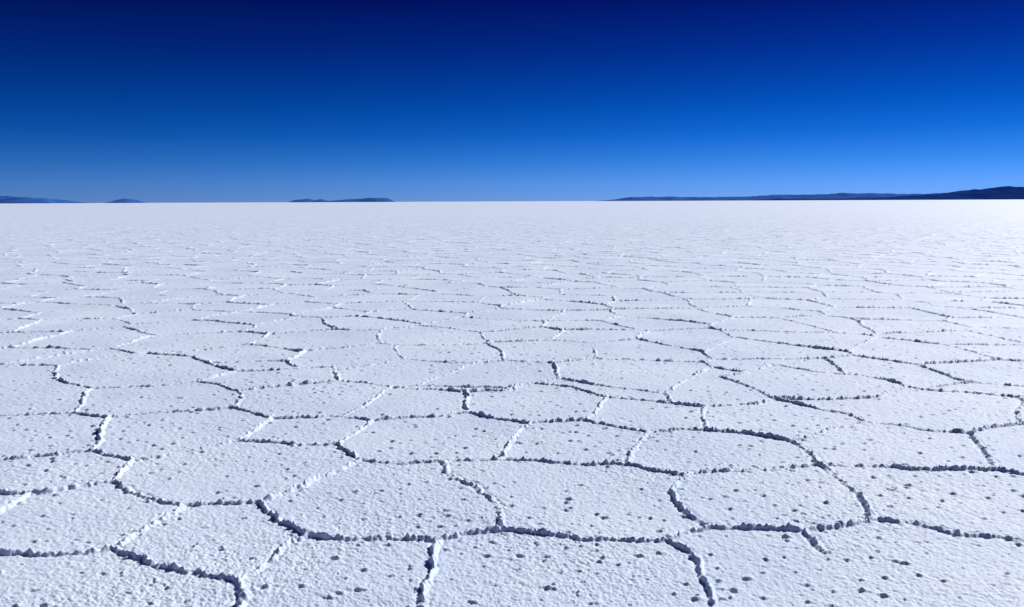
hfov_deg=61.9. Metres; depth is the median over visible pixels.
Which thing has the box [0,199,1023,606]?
salt flat ground
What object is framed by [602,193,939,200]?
hills
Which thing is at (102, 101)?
sky
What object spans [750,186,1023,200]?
hills
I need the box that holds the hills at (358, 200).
[290,198,394,201]
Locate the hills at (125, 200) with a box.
[107,198,145,202]
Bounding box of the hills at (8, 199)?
[0,196,82,203]
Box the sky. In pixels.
[0,0,1023,202]
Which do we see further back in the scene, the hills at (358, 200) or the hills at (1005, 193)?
the hills at (358, 200)

